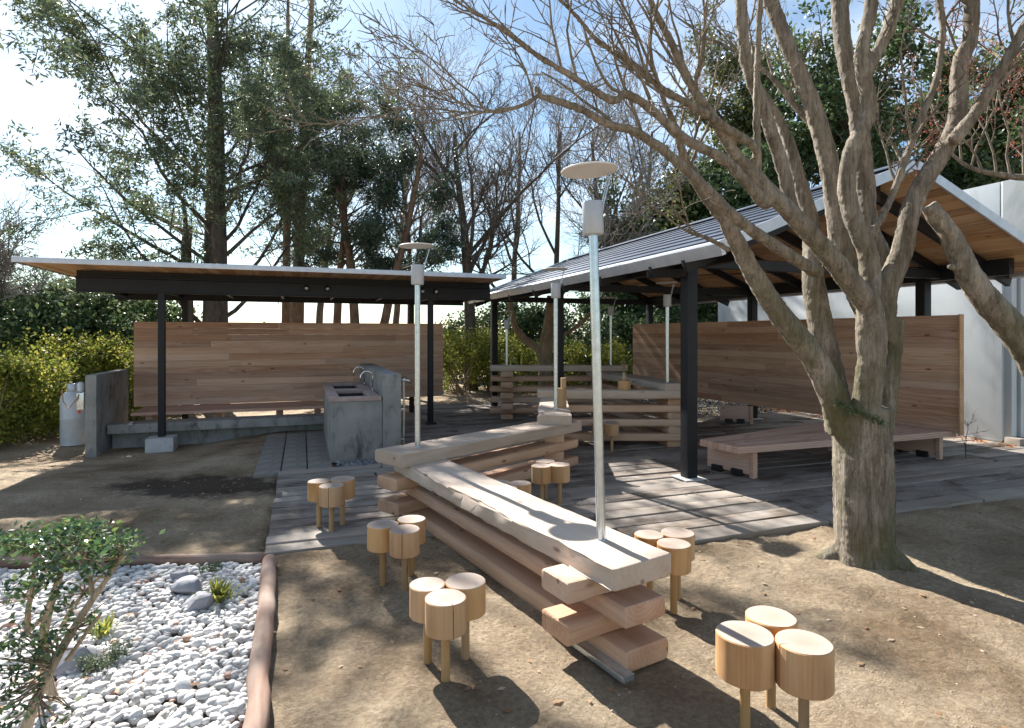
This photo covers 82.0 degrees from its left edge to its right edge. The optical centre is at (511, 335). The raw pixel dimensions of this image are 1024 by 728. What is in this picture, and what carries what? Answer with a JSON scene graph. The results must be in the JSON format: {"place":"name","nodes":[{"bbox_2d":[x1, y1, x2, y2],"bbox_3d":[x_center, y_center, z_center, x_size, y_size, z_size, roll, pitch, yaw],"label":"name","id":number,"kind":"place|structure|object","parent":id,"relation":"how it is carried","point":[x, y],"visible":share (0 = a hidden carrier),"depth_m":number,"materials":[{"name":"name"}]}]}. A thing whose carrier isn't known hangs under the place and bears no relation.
{"place":"outdoors","nodes":[
{"label":"outdoors","id":0,"kind":"place"},
{"bbox_2d":[203,11,489,322],"bbox_3d":[-7.153,-6.234,25.409,11.911,16.074,9.433,0,0,43],"label":"tree","id":1,"kind":"object","parent":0,"point":[319,312],"visible":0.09,"depth_m":24.32,"materials":[{"name":"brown plant"}]},
{"bbox_2d":[0,339,1023,727],"bbox_3d":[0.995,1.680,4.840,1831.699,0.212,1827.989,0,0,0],"label":"ground","id":2,"kind":"structure","parent":0,"point":[314,647],"depth_m":3.39,"materials":[{"name":"beige soil"}]},
{"bbox_2d":[2,274,50,302],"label":"evergreen shrub","id":3,"kind":"object","parent":2,"relation":"on","point":[19,284],"visible":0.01,"depth_m":20.35,"materials":[{"name":"green plant"}]},
{"bbox_2d":[0,350,64,444],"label":"hedge shrub","id":4,"kind":"object","parent":2,"relation":"on","point":[7,426],"visible":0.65,"depth_m":9.59,"materials":[{"name":"green plant"}]},
{"bbox_2d":[3,272,65,301],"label":"bare tree","id":5,"kind":"object","parent":2,"relation":"on","point":[37,282],"visible":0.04,"depth_m":15.14,"materials":[{"name":"brown plant"}]},
{"bbox_2d":[0,181,70,358],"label":"bare tree","id":6,"kind":"object","parent":2,"relation":"on","point":[5,255],"visible":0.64,"depth_m":12.89,"materials":[{"name":"brown plant"}]},
{"bbox_2d":[0,348,85,439],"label":"hedge shrub","id":7,"kind":"object","parent":2,"relation":"on","point":[59,369],"visible":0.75,"depth_m":9.84,"materials":[{"name":"green plant"}]},
{"bbox_2d":[0,283,86,401],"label":"evergreen shrub","id":8,"kind":"object","parent":2,"relation":"on","point":[17,330],"visible":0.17,"depth_m":12.66,"materials":[{"name":"green plant"}]},
{"bbox_2d":[0,321,137,416],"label":"hedge shrub","id":9,"kind":"object","parent":2,"relation":"on","point":[49,346],"visible":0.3,"depth_m":11.72,"materials":[{"name":"green plant"}]},
{"bbox_2d":[0,276,143,396],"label":"evergreen shrub","id":10,"kind":"object","parent":2,"relation":"on","point":[87,309],"visible":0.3,"depth_m":13.05,"materials":[{"name":"green plant"}]},
{"bbox_2d":[59,383,84,445],"bbox_3d":[-7.095,1.268,9.537,0.376,0.985,0.376,0,0,0],"label":"gas cylinder","id":11,"kind":"object","parent":2,"relation":"on","point":[72,425],"visible":0.74,"depth_m":9.38,"materials":[{"name":"paint"}]},
{"bbox_2d":[85,369,127,457],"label":"concrete wall","id":12,"kind":"structure","parent":2,"relation":"on","point":[106,398],"depth_m":8.95,"materials":[{"name":"grey concrete"}]},
{"bbox_2d":[61,382,84,412],"bbox_3d":[-6.481,0.920,8.706,0.295,0.460,0.134,0,0,-37],"label":"gas regulator","id":13,"kind":"object","parent":12,"relation":"attached to","point":[80,398],"visible":0.94,"depth_m":8.72,"materials":[{"name":"paint"}]},
{"bbox_2d":[36,323,176,420],"bbox_3d":[-8.285,0.806,12.342,2.867,2.131,2.374,0,0,0],"label":"hedge shrub","id":14,"kind":"object","parent":2,"relation":"on","point":[123,362],"visible":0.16,"depth_m":11.82,"materials":[{"name":"green plant"}]},
{"bbox_2d":[49,283,202,404],"bbox_3d":[-10.001,0.033,15.307,4.037,3.774,2.986,0,0,24],"label":"evergreen shrub","id":15,"kind":"object","parent":2,"relation":"on","point":[151,306],"visible":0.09,"depth_m":15.18,"materials":[{"name":"green plant"}]},
{"bbox_2d":[0,566,253,727],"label":"gravel bed base","id":16,"kind":"object","parent":2,"relation":"on","point":[151,718],"depth_m":2.57,"materials":[{"name":"gravel"}]},
{"bbox_2d":[0,561,261,727],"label":"white pebble bed","id":17,"kind":"object","parent":16,"relation":"on","point":[218,675],"visible":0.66,"depth_m":2.92,"materials":[{"name":"white gravel"}]},
{"bbox_2d":[50,645,104,676],"bbox_3d":[-2.071,1.557,2.797,0.269,0.176,0.183,0,0,0],"label":"garden rock","id":18,"kind":"object","parent":17,"relation":"on","point":[63,667],"visible":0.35,"depth_m":2.76,"materials":[{"name":"grey stone"}]},
{"bbox_2d":[0,515,165,727],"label":"leaning shrub","id":19,"kind":"object","parent":17,"relation":"on","point":[44,660],"visible":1,"depth_m":2.32,"materials":[{"name":"green plant"}]},
{"bbox_2d":[70,644,121,675],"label":"plant","id":20,"kind":"object","parent":17,"relation":"on","point":[90,665],"visible":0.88,"depth_m":2.75,"materials":[{"name":"green plant"}]},
{"bbox_2d":[88,610,124,638],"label":"plant","id":21,"kind":"object","parent":17,"relation":"on","point":[107,625],"visible":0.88,"depth_m":3.08,"materials":[{"name":"green plant"}]},
{"bbox_2d":[104,630,136,661],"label":"plant","id":22,"kind":"object","parent":17,"relation":"on","point":[120,646],"visible":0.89,"depth_m":2.86,"materials":[{"name":"green plant"}]},
{"bbox_2d":[170,569,189,579],"bbox_3d":[-2.143,1.557,3.812,0.131,0.077,0.075,0,0,18],"label":"garden rock","id":23,"kind":"object","parent":17,"relation":"on","point":[179,574],"visible":0.72,"depth_m":3.78,"materials":[{"name":"grey stone"}]},
{"bbox_2d":[170,575,202,594],"bbox_3d":[-1.981,1.555,3.609,0.211,0.153,0.149,0,0,0],"label":"garden rock","id":24,"kind":"object","parent":17,"relation":"on","point":[189,585],"visible":0.76,"depth_m":3.56,"materials":[{"name":"grey stone"}]},
{"bbox_2d":[182,591,213,612],"bbox_3d":[-1.828,1.551,3.403,0.174,0.124,0.138,0,0,24],"label":"garden rock","id":25,"kind":"object","parent":17,"relation":"on","point":[200,600],"visible":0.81,"depth_m":3.38,"materials":[{"name":"grey stone"}]},
{"bbox_2d":[197,560,222,573],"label":"plant","id":26,"kind":"object","parent":17,"relation":"on","point":[210,567],"visible":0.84,"depth_m":3.94,"materials":[{"name":"green plant"}]},
{"bbox_2d":[191,574,251,604],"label":"fern plant","id":27,"kind":"object","parent":17,"relation":"on","point":[219,592],"visible":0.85,"depth_m":3.48,"materials":[{"name":"green plant"}]},
{"bbox_2d":[0,552,264,569],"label":"edging log","id":28,"kind":"object","parent":2,"relation":"on","point":[254,558],"visible":0.47,"depth_m":4.08,"materials":[{"name":"brown wood"}]},
{"bbox_2d":[95,168,193,321],"bbox_3d":[-8.431,-1.006,13.456,2.158,5.615,0.255,0,0,-9],"label":"tree snag","id":29,"kind":"object","parent":2,"relation":"on","point":[190,311],"visible":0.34,"depth_m":13.54,"materials":[{"name":"brown plant"}]},
{"bbox_2d":[0,0,430,404],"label":"conifer tree","id":30,"kind":"object","parent":2,"relation":"on","point":[291,181],"visible":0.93,"depth_m":12.25,"materials":[{"name":"green plant"}]},
{"bbox_2d":[107,413,323,448],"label":"concrete kerb","id":31,"kind":"structure","parent":2,"relation":"on","point":[128,434],"depth_m":9.62,"materials":[{"name":"grey concrete"}]},
{"bbox_2d":[130,400,323,419],"bbox_3d":[-4.884,1.475,10.420,3.000,0.450,0.945,0,0,-20],"label":"wall bench","id":32,"kind":"object","parent":2,"relation":"on","point":[151,412],"depth_m":10.23,"materials":[{"name":"wood"}]},
{"bbox_2d":[11,256,505,452],"bbox_3d":[-3.950,0.377,10.610,6.912,2.847,3.578,0,0,-20],"label":"kitchen shelter","id":33,"kind":"object","parent":2,"relation":"on","point":[163,282],"visible":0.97,"depth_m":9.50,"materials":[{"name":"black metal"}]},
{"bbox_2d":[134,322,442,406],"bbox_3d":[-4.049,0.503,11.307,5.528,1.494,0.090,0,0,-20],"label":"timber screen","id":34,"kind":"object","parent":33,"relation":"attached to","point":[271,362],"visible":0.87,"depth_m":11.07,"materials":[{"name":"brown wood"}]},
{"bbox_2d":[242,554,277,727],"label":"edging log","id":35,"kind":"object","parent":2,"relation":"on","point":[257,714],"visible":1,"depth_m":2.83,"materials":[{"name":"brown wood"}]},
{"bbox_2d":[201,0,367,322],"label":"conifer tree","id":36,"kind":"object","parent":2,"relation":"on","point":[286,312],"visible":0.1,"depth_m":18.14,"materials":[{"name":"green plant"}]},
{"bbox_2d":[253,431,331,477],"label":"paved path","id":37,"kind":"structure","parent":2,"relation":"on","point":[269,464],"depth_m":7.93,"materials":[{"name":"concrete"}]},
{"bbox_2d":[233,0,392,322],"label":"conifer tree","id":38,"kind":"object","parent":2,"relation":"on","point":[297,313],"visible":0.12,"depth_m":17.23,"materials":[{"name":"green plant"}]},
{"bbox_2d":[276,128,416,322],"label":"conifer tree","id":39,"kind":"object","parent":2,"relation":"on","point":[337,313],"visible":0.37,"depth_m":17.22,"materials":[{"name":"green plant"}]},
{"bbox_2d":[323,363,410,462],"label":"sink block","id":40,"kind":"structure","parent":2,"relation":"on","point":[362,419],"depth_m":7.66,"materials":[{"name":"concrete"}]},
{"bbox_2d":[305,92,428,346],"bbox_3d":[-4.422,-2.389,16.963,4.491,8.600,3.794,0,0,26],"label":"conifer tree","id":41,"kind":"object","parent":2,"relation":"on","point":[369,229],"visible":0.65,"depth_m":16.61,"materials":[{"name":"green plant"}]},
{"bbox_2d":[367,515,425,591],"bbox_3d":[-0.756,1.424,3.813,0.362,0.412,0.379,0,0,0],"label":"log stool","id":42,"kind":"object","parent":2,"relation":"on","point":[403,538],"visible":0.94,"depth_m":3.73,"materials":[{"name":"beige wood"}]},
{"bbox_2d":[358,85,476,322],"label":"conifer tree","id":43,"kind":"object","parent":2,"relation":"on","point":[387,185],"visible":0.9,"depth_m":16.54,"materials":[{"name":"green plant"}]},
{"bbox_2d":[345,81,490,340],"bbox_3d":[-3.467,-3.861,20.606,5.414,11.330,5.331,0,0,0],"label":"bare tree","id":44,"kind":"object","parent":2,"relation":"on","point":[420,220],"visible":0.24,"depth_m":20.15,"materials":[{"name":"brown plant"}]},
{"bbox_2d":[356,0,513,322],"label":"bare tree","id":45,"kind":"object","parent":2,"relation":"on","point":[396,316],"visible":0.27,"depth_m":25.36,"materials":[{"name":"brown plant"}]},
{"bbox_2d":[409,573,485,681],"bbox_3d":[-0.294,1.424,2.832,0.373,0.413,0.358,0,0,-16],"label":"log stool","id":46,"kind":"object","parent":2,"relation":"on","point":[448,609],"visible":0.97,"depth_m":2.81,"materials":[{"name":"beige wood"}]},
{"bbox_2d":[443,319,489,394],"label":"garden shrub","id":47,"kind":"object","parent":2,"relation":"on","point":[480,354],"visible":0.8,"depth_m":16.09,"materials":[{"name":"green plant"}]},
{"bbox_2d":[435,308,501,379],"bbox_3d":[-1.659,0.238,21.806,3.180,2.959,2.358,0,0,0],"label":"garden shrub","id":48,"kind":"object","parent":2,"relation":"on","point":[452,326],"visible":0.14,"depth_m":21.52,"materials":[{"name":"green plant"}]},
{"bbox_2d":[399,1,583,304],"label":"bare tree","id":49,"kind":"object","parent":2,"relation":"on","point":[519,176],"visible":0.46,"depth_m":21.10,"materials":[{"name":"brown plant"}]},
{"bbox_2d":[458,320,528,390],"bbox_3d":[-0.596,0.625,17.306,2.246,2.190,2.298,0,0,0],"label":"garden shrub","id":50,"kind":"object","parent":2,"relation":"on","point":[485,373],"visible":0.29,"depth_m":16.83,"materials":[{"name":"green plant"}]},
{"bbox_2d":[453,302,540,382],"bbox_3d":[-0.295,0.023,20.453,3.526,3.390,2.149,0,0,-8],"label":"garden shrub","id":51,"kind":"object","parent":2,"relation":"on","point":[487,316],"visible":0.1,"depth_m":20.22,"materials":[{"name":"green plant"}]},
{"bbox_2d":[340,33,658,390],"bbox_3d":[-0.752,-3.920,16.777,9.191,11.467,5.703,0,0,44],"label":"bare tree","id":52,"kind":"object","parent":2,"relation":"on","point":[495,219],"visible":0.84,"depth_m":17.36,"materials":[{"name":"brown plant"}]},
{"bbox_2d":[1,414,1018,727],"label":"fallen leaves","id":53,"kind":"object","parent":2,"relation":"on","point":[437,572],"visible":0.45,"depth_m":3.15,"materials":[{"name":"brown plant"}]},
{"bbox_2d":[497,480,530,494],"bbox_3d":[-0.032,1.404,4.730,0.377,0.412,0.376,0,0,0],"label":"log stool","id":54,"kind":"object","parent":2,"relation":"on","point":[523,486],"visible":0.21,"depth_m":4.75,"materials":[{"name":"beige wood"}]},
{"bbox_2d":[7,466,1023,727],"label":"dirt crumbs","id":55,"kind":"object","parent":2,"relation":"on","point":[625,688],"visible":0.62,"depth_m":3.37,"materials":[{"name":"brown soil"}]},
{"bbox_2d":[481,336,553,393],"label":"garden shrub","id":56,"kind":"object","parent":2,"relation":"on","point":[525,356],"visible":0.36,"depth_m":16.08,"materials":[{"name":"green plant"}]},
{"bbox_2d":[498,302,588,382],"bbox_3d":[0.843,0.111,19.529,3.263,3.217,2.722,0,0,-36],"label":"garden shrub","id":57,"kind":"object","parent":2,"relation":"on","point":[532,317],"visible":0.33,"depth_m":19.32,"materials":[{"name":"green plant"}]},
{"bbox_2d":[441,28,677,293],"bbox_3d":[1.338,-4.735,20.214,8.065,13.087,6.752,0,0,0],"label":"bare tree","id":58,"kind":"object","parent":2,"relation":"on","point":[555,248],"visible":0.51,"depth_m":20.44,"materials":[{"name":"brown plant"}]},
{"bbox_2d":[336,398,792,467],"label":"grey gravel","id":59,"kind":"structure","parent":2,"relation":"on","point":[708,402],"depth_m":12.51,"materials":[{"name":"grey gravel"}]},
{"bbox_2d":[529,335,603,385],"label":"garden shrub","id":60,"kind":"object","parent":2,"relation":"on","point":[586,357],"visible":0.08,"depth_m":17.24,"materials":[{"name":"green plant"}]},
{"bbox_2d":[543,292,641,381],"bbox_3d":[2.815,-0.056,20.596,3.834,3.547,2.573,0,0,0],"label":"garden shrub","id":61,"kind":"object","parent":2,"relation":"on","point":[583,309],"visible":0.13,"depth_m":20.29,"materials":[{"name":"green plant"}]},
{"bbox_2d":[564,334,632,385],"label":"garden shrub","id":62,"kind":"object","parent":2,"relation":"on","point":[618,356],"visible":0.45,"depth_m":16.19,"materials":[{"name":"green plant"}]},
{"bbox_2d":[580,304,645,386],"bbox_3d":[3.287,0.362,18.064,2.876,2.715,2.450,0,0,-33],"label":"garden shrub","id":63,"kind":"object","parent":2,"relation":"on","point":[621,330],"visible":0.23,"depth_m":17.70,"materials":[{"name":"green plant"}]},
{"bbox_2d":[512,46,741,384],"bbox_3d":[4.031,-4.120,19.208,6.479,11.843,5.632,0,0,34],"label":"bare tree","id":64,"kind":"object","parent":2,"relation":"on","point":[594,185],"visible":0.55,"depth_m":18.54,"materials":[{"name":"brown plant"}]},
{"bbox_2d":[528,0,727,248],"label":"bare tree","id":65,"kind":"object","parent":2,"relation":"on","point":[623,157],"visible":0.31,"depth_m":21.81,"materials":[{"name":"brown plant"}]},
{"bbox_2d":[603,284,655,323],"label":"garden shrub","id":66,"kind":"object","parent":2,"relation":"on","point":[624,310],"depth_m":20.69,"materials":[{"name":"green plant"}]},
{"bbox_2d":[239,0,1023,572],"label":"maple tree","id":67,"kind":"object","parent":2,"relation":"on","point":[859,426],"visible":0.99,"depth_m":4.00,"materials":[{"name":"brown plant"}]},
{"bbox_2d":[265,402,1023,555],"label":"timber deck","id":68,"kind":"structure","parent":2,"relation":"on","point":[726,504],"depth_m":6.17,"materials":[{"name":"grey wood"}]},
{"bbox_2d":[308,476,354,531],"bbox_3d":[-1.502,1.404,4.835,0.371,0.412,0.390,0,0,0],"label":"log stool","id":69,"kind":"object","parent":68,"relation":"on","point":[332,493],"visible":0.97,"depth_m":4.79,"materials":[{"name":"beige wood"}]},
{"bbox_2d":[375,364,679,683],"bbox_3d":[0.751,1.088,7.267,3.359,1.031,9.139,0,0,7],"label":"log counter","id":70,"kind":"object","parent":68,"relation":"on","point":[575,582],"visible":0.85,"depth_m":4.05,"materials":[{"name":"brown wood"}]},
{"bbox_2d":[399,243,433,447],"bbox_3d":[-0.844,0.093,5.191,0.304,1.789,0.304,0,0,0],"label":"pole lamp","id":71,"kind":"object","parent":70,"relation":"on","point":[417,275],"visible":1,"depth_m":5.17,"materials":[{"name":"metal"}]},
{"bbox_2d":[499,311,513,364],"bbox_3d":[-0.112,0.050,11.500,0.304,1.061,0.304,0,0,0],"label":"pole lamp","id":72,"kind":"object","parent":70,"relation":"on","point":[506,324],"visible":0.91,"depth_m":11.48,"materials":[{"name":"metal"}]},
{"bbox_2d":[542,267,567,410],"bbox_3d":[0.505,0.045,6.947,0.304,1.682,0.304,0,0,0],"label":"pole lamp","id":73,"kind":"object","parent":70,"relation":"on","point":[555,291],"visible":1,"depth_m":6.92,"materials":[{"name":"metal"}]},
{"bbox_2d":[558,377,566,407],"bbox_3d":[0.600,0.701,7.220,0.139,0.370,0.139,0,0,0],"label":"wooden block","id":74,"kind":"object","parent":70,"relation":"on","point":[562,396],"depth_m":7.16,"materials":[{"name":"beige wood"}]},
{"bbox_2d":[561,161,617,540],"bbox_3d":[0.438,0.101,3.134,0.304,1.980,0.304,-2,0,0],"label":"pole lamp","id":75,"kind":"object","parent":70,"relation":"on","point":[592,220],"visible":1,"depth_m":3.11,"materials":[{"name":"metal"}]},
{"bbox_2d":[603,297,617,364],"bbox_3d":[1.918,-0.086,11.500,0.304,1.331,0.304,0,0,0],"label":"pole lamp","id":76,"kind":"object","parent":70,"relation":"on","point":[610,310],"visible":0.95,"depth_m":11.48,"materials":[{"name":"metal"}]},
{"bbox_2d":[618,380,630,389],"bbox_3d":[1.620,0.713,8.500,0.184,0.134,0.184,0,0,0],"label":"wooden block","id":77,"kind":"object","parent":70,"relation":"on","point":[624,384],"depth_m":8.43,"materials":[{"name":"beige wood"}]},
{"bbox_2d":[620,361,627,379],"bbox_3d":[1.622,0.505,8.499,0.132,0.282,0.111,0,0,-41],"label":"flower vase","id":78,"kind":"object","parent":77,"relation":"on","point":[624,376],"visible":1,"depth_m":8.48,"materials":[{"name":"ceramic"}]},
{"bbox_2d":[656,282,676,382],"bbox_3d":[2.231,-0.044,8.505,0.304,1.453,0.304,0,0,0],"label":"pole lamp","id":79,"kind":"object","parent":70,"relation":"on","point":[667,301],"visible":1,"depth_m":8.48,"materials":[{"name":"metal"}]},
{"bbox_2d":[507,295,590,385],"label":"bent tree","id":80,"kind":"object","parent":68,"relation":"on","point":[542,349],"visible":0.71,"depth_m":13.91,"materials":[{"name":"brown plant"}]},
{"bbox_2d":[531,459,569,504],"bbox_3d":[0.361,1.406,5.547,0.363,0.408,0.385,0,0,0],"label":"log stool","id":81,"kind":"object","parent":68,"relation":"on","point":[545,473],"visible":0.94,"depth_m":5.42,"materials":[{"name":"beige wood"}]},
{"bbox_2d":[592,421,618,451],"bbox_3d":[1.296,1.405,8.114,0.376,0.411,0.373,0,0,0],"label":"log stool","id":82,"kind":"object","parent":68,"relation":"on","point":[611,429],"visible":0.74,"depth_m":7.97,"materials":[{"name":"beige wood"}]},
{"bbox_2d":[468,158,1023,481],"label":"gabled shelter","id":83,"kind":"object","parent":68,"relation":"on","point":[698,270],"visible":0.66,"depth_m":7.37,"materials":[{"name":"black metal"}]},
{"bbox_2d":[633,314,963,451],"bbox_3d":[4.134,0.657,10.433,0.464,1.846,6.869,0,0,-24],"label":"timber screen","id":84,"kind":"object","parent":68,"relation":"on","point":[754,363],"visible":0.55,"depth_m":9.76,"materials":[{"name":"brown wood"}]},
{"bbox_2d":[700,422,955,478],"bbox_3d":[3.813,1.390,7.271,3.338,0.380,1.309,0,0,-26],"label":"platform bench","id":85,"kind":"object","parent":68,"relation":"on","point":[736,454],"visible":0.71,"depth_m":6.89,"materials":[{"name":"brown wood"}]},
{"bbox_2d":[957,408,984,457],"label":"bare sprig","id":86,"kind":"object","parent":68,"relation":"on","point":[964,443],"visible":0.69,"depth_m":7.56,"materials":[{"name":"brown plant"}]},
{"bbox_2d":[1004,436,1023,445],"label":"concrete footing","id":87,"kind":"object","parent":68,"relation":"on","point":[1017,441],"visible":0.69,"depth_m":8.48,"materials":[{"name":"beige concrete"}]},
{"bbox_2d":[577,143,739,321],"bbox_3d":[5.659,-2.300,20.452,7.089,8.418,5.544,0,0,0],"label":"evergreen tree","id":88,"kind":"object","parent":2,"relation":"on","point":[714,164],"visible":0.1,"depth_m":20.24,"materials":[{"name":"green plant"}]},
{"bbox_2d":[634,527,694,613],"bbox_3d":[0.974,1.424,3.583,0.362,0.412,0.368,0,0,-34],"label":"log stool","id":89,"kind":"object","parent":2,"relation":"on","point":[677,544],"visible":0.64,"depth_m":3.47,"materials":[{"name":"beige wood"}]},
{"bbox_2d":[625,305,716,343],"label":"garden shrub","id":90,"kind":"object","parent":2,"relation":"on","point":[659,315],"visible":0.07,"depth_m":18.31,"materials":[{"name":"green plant"}]},
{"bbox_2d":[671,302,717,327],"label":"garden shrub","id":91,"kind":"object","parent":2,"relation":"on","point":[705,313],"visible":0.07,"depth_m":18.95,"materials":[{"name":"green plant"}]},
{"bbox_2d":[630,129,815,322],"bbox_3d":[7.179,-2.450,20.575,7.454,8.712,6.527,0,0,37],"label":"evergreen tree","id":92,"kind":"object","parent":2,"relation":"on","point":[739,197],"visible":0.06,"depth_m":18.21,"materials":[{"name":"green plant"}]},
{"bbox_2d":[715,606,834,727],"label":"log stool","id":93,"kind":"object","parent":2,"relation":"on","point":[764,648],"visible":0.99,"depth_m":2.33,"materials":[{"name":"beige wood"}]},
{"bbox_2d":[639,0,941,317],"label":"evergreen tree","id":94,"kind":"object","parent":2,"relation":"on","point":[740,117],"visible":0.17,"depth_m":21.38,"materials":[{"name":"green plant"}]},
{"bbox_2d":[718,180,1023,441],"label":"concrete building","id":95,"kind":"structure","parent":2,"relation":"on","point":[993,385],"depth_m":8.90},
{"bbox_2d":[763,408,1014,446],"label":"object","id":96,"kind":"object","parent":2,"relation":"on","point":[999,444],"visible":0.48,"depth_m":9.11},
{"bbox_2d":[761,0,1023,189],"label":"evergreen tree","id":97,"kind":"object","parent":2,"relation":"on","point":[828,87],"visible":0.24,"depth_m":17.10,"materials":[{"name":"green plant"}]},
{"bbox_2d":[875,42,1023,187],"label":"evergreen tree","id":98,"kind":"object","parent":2,"relation":"on","point":[1008,116],"visible":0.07,"depth_m":16.95,"materials":[{"name":"green plant"}]},
{"bbox_2d":[885,40,1023,376],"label":"leaning tree","id":99,"kind":"object","parent":2,"relation":"on","point":[996,310],"visible":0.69,"depth_m":3.88,"materials":[{"name":"brown plant"}]},
{"bbox_2d":[885,1,1023,188],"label":"evergreen tree","id":100,"kind":"object","parent":2,"relation":"on","point":[945,67],"visible":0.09,"depth_m":16.69,"materials":[{"name":"green plant"}]},
{"bbox_2d":[0,0,1023,335],"label":"sky","id":101,"kind":"structure","parent":0,"point":[40,106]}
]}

